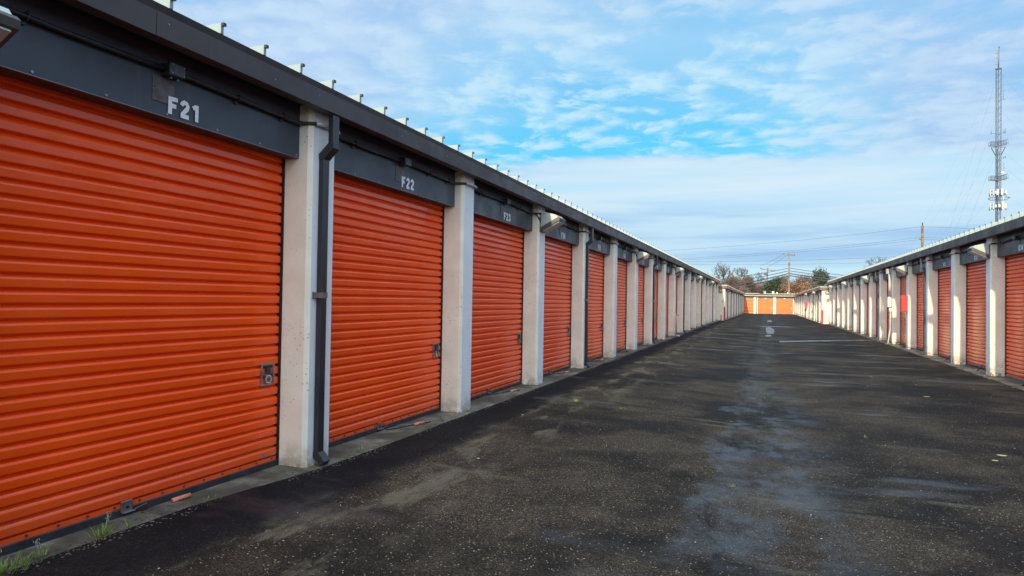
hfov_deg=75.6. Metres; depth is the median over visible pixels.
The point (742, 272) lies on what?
bare oak
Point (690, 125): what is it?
sky
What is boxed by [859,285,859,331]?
roll up door
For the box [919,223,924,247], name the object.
utility pole
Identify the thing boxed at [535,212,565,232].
floodlight
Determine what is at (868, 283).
roll up door
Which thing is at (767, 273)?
utility pole
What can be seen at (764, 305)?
roll up door
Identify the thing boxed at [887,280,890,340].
roll up door
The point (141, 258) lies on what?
roll up door
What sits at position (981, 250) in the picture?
floodlight
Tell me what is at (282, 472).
kerb slab
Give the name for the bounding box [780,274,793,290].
bare shrub
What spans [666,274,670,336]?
roll up door
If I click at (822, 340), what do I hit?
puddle
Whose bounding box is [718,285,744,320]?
storage building
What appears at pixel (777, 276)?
power line
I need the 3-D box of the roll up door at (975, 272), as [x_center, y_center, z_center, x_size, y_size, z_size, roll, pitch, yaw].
[11.451,0.622,16.241,0.326,2.787,2.700,1,-1,21]
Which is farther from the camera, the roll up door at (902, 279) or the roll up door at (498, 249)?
the roll up door at (902, 279)
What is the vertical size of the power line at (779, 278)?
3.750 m
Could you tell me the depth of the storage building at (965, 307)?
17.58 m
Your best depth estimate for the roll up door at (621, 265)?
19.32 m
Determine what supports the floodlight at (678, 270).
attached to the storage building at (204, 230)
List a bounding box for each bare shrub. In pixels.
[719,274,746,288]
[732,286,753,292]
[740,274,765,293]
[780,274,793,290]
[790,272,814,284]
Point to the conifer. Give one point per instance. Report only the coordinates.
(823, 283)
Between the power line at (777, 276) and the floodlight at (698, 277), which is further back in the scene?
the power line at (777, 276)
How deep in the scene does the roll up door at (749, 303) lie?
105.39 m
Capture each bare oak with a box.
[712,262,734,283]
[726,268,751,279]
[745,272,764,284]
[866,256,888,265]
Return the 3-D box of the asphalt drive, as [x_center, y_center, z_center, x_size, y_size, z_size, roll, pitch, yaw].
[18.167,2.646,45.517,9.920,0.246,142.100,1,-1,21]
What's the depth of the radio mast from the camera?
209.35 m
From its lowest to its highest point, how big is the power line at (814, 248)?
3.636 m
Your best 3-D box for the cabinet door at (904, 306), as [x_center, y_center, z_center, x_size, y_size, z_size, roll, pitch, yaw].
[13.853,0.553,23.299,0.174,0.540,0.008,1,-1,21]
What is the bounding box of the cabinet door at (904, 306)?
[902,296,906,310]
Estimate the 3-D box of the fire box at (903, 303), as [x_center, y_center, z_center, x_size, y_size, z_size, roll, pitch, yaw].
[13.886,0.555,23.384,0.198,0.570,0.226,1,-1,21]
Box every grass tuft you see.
[0,548,34,575]
[29,538,54,561]
[84,511,122,540]
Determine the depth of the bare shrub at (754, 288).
118.71 m
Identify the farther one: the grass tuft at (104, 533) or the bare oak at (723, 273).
the bare oak at (723, 273)
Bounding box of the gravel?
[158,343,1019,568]
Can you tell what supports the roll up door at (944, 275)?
in the storage building at (965, 307)
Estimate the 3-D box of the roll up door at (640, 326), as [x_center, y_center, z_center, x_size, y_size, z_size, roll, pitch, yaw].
[4.155,0.517,21.515,0.326,2.787,2.700,1,-1,21]
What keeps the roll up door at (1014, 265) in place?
in the storage building at (965, 307)
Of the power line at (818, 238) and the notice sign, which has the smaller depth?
the notice sign
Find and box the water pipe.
[675,314,679,335]
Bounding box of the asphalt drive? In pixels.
[3,313,1023,575]
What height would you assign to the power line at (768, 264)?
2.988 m
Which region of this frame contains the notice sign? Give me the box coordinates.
[824,306,828,311]
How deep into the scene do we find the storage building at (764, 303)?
104.31 m
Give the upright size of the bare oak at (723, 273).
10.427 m
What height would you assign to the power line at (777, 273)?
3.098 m
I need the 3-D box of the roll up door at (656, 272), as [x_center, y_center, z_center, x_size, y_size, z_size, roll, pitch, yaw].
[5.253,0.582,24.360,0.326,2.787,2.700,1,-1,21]
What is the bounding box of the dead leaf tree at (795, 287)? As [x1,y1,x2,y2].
[779,280,812,296]
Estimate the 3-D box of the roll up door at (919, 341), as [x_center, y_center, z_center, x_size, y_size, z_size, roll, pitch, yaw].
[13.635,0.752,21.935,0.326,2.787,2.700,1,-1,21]
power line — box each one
[665,227,973,250]
[679,237,930,258]
[685,257,881,264]
[692,239,929,259]
[718,271,832,283]
[720,268,838,279]
[729,273,830,285]
[734,275,826,287]
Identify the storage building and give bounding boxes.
[0,0,719,556]
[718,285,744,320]
[744,291,795,313]
[794,286,828,323]
[827,212,1023,385]
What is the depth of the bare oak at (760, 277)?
136.80 m
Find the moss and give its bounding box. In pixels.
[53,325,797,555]
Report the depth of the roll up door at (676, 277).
31.23 m
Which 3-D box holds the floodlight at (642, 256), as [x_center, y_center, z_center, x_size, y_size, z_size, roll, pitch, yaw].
[3.935,-0.937,19.986,0.463,0.328,0.400,1,-1,21]
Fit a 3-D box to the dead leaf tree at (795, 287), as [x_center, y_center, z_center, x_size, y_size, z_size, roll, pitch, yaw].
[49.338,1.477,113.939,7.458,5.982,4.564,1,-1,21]
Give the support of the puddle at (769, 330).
on the asphalt drive
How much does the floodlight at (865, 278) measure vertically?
0.328 m
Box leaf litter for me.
[1,326,1017,575]
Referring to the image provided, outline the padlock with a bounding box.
[263,375,271,382]
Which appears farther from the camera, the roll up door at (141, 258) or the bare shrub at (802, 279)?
the bare shrub at (802, 279)
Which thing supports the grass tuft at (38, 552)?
on the asphalt drive
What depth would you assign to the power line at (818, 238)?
139.68 m
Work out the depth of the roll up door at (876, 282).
31.68 m
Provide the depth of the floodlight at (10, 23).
3.07 m
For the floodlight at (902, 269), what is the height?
0.328 m
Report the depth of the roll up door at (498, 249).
10.33 m
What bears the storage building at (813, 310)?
on the asphalt lot
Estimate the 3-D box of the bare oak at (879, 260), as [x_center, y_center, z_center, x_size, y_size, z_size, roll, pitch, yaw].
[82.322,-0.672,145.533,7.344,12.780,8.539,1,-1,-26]
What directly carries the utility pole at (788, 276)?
on the asphalt lot
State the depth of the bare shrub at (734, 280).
118.93 m
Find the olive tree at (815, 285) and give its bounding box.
[807,281,820,287]
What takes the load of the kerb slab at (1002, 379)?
on the asphalt drive
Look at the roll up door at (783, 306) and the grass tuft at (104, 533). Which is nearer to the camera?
the grass tuft at (104, 533)
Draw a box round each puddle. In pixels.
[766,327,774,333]
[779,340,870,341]
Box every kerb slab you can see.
[0,320,719,571]
[828,324,1023,389]
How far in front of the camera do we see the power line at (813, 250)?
140.52 m
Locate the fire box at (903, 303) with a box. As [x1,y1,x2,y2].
[900,296,907,311]
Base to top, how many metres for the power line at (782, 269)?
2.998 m
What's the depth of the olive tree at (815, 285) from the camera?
118.63 m
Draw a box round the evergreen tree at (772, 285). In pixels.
[763,277,782,293]
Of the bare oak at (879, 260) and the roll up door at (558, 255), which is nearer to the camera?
the roll up door at (558, 255)
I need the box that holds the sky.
[173,0,1023,285]
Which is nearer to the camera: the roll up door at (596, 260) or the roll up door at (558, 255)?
the roll up door at (558, 255)
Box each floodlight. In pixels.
[0,6,20,47]
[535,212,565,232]
[634,251,650,262]
[674,267,684,274]
[695,275,703,280]
[860,275,868,281]
[894,265,907,274]
[966,243,988,258]
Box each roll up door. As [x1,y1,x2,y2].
[0,75,284,556]
[328,174,443,447]
[470,216,523,400]
[543,237,571,376]
[587,251,605,361]
[616,259,628,352]
[637,265,645,345]
[654,270,658,340]
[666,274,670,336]
[675,277,678,333]
[744,299,753,312]
[758,299,772,312]
[776,299,792,313]
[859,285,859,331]
[867,283,868,333]
[876,282,876,336]
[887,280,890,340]
[900,276,905,346]
[916,273,922,352]
[938,268,950,360]
[966,261,985,370]
[1005,254,1023,385]
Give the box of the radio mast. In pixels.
[908,46,1021,251]
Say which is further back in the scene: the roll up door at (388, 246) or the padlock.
the roll up door at (388, 246)
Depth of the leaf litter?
4.60 m
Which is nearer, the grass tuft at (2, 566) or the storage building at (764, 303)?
the grass tuft at (2, 566)
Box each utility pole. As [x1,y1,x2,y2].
[760,268,773,280]
[783,254,794,296]
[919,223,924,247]
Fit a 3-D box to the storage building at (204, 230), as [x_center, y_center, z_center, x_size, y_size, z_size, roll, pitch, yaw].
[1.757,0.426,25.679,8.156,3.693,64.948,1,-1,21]
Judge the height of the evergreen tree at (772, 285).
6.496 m
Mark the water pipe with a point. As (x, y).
(676, 326)
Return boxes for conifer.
[812,266,832,285]
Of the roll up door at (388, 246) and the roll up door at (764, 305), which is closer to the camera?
the roll up door at (388, 246)
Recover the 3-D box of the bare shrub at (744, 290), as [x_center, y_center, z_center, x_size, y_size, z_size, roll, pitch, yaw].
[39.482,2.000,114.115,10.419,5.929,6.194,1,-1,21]

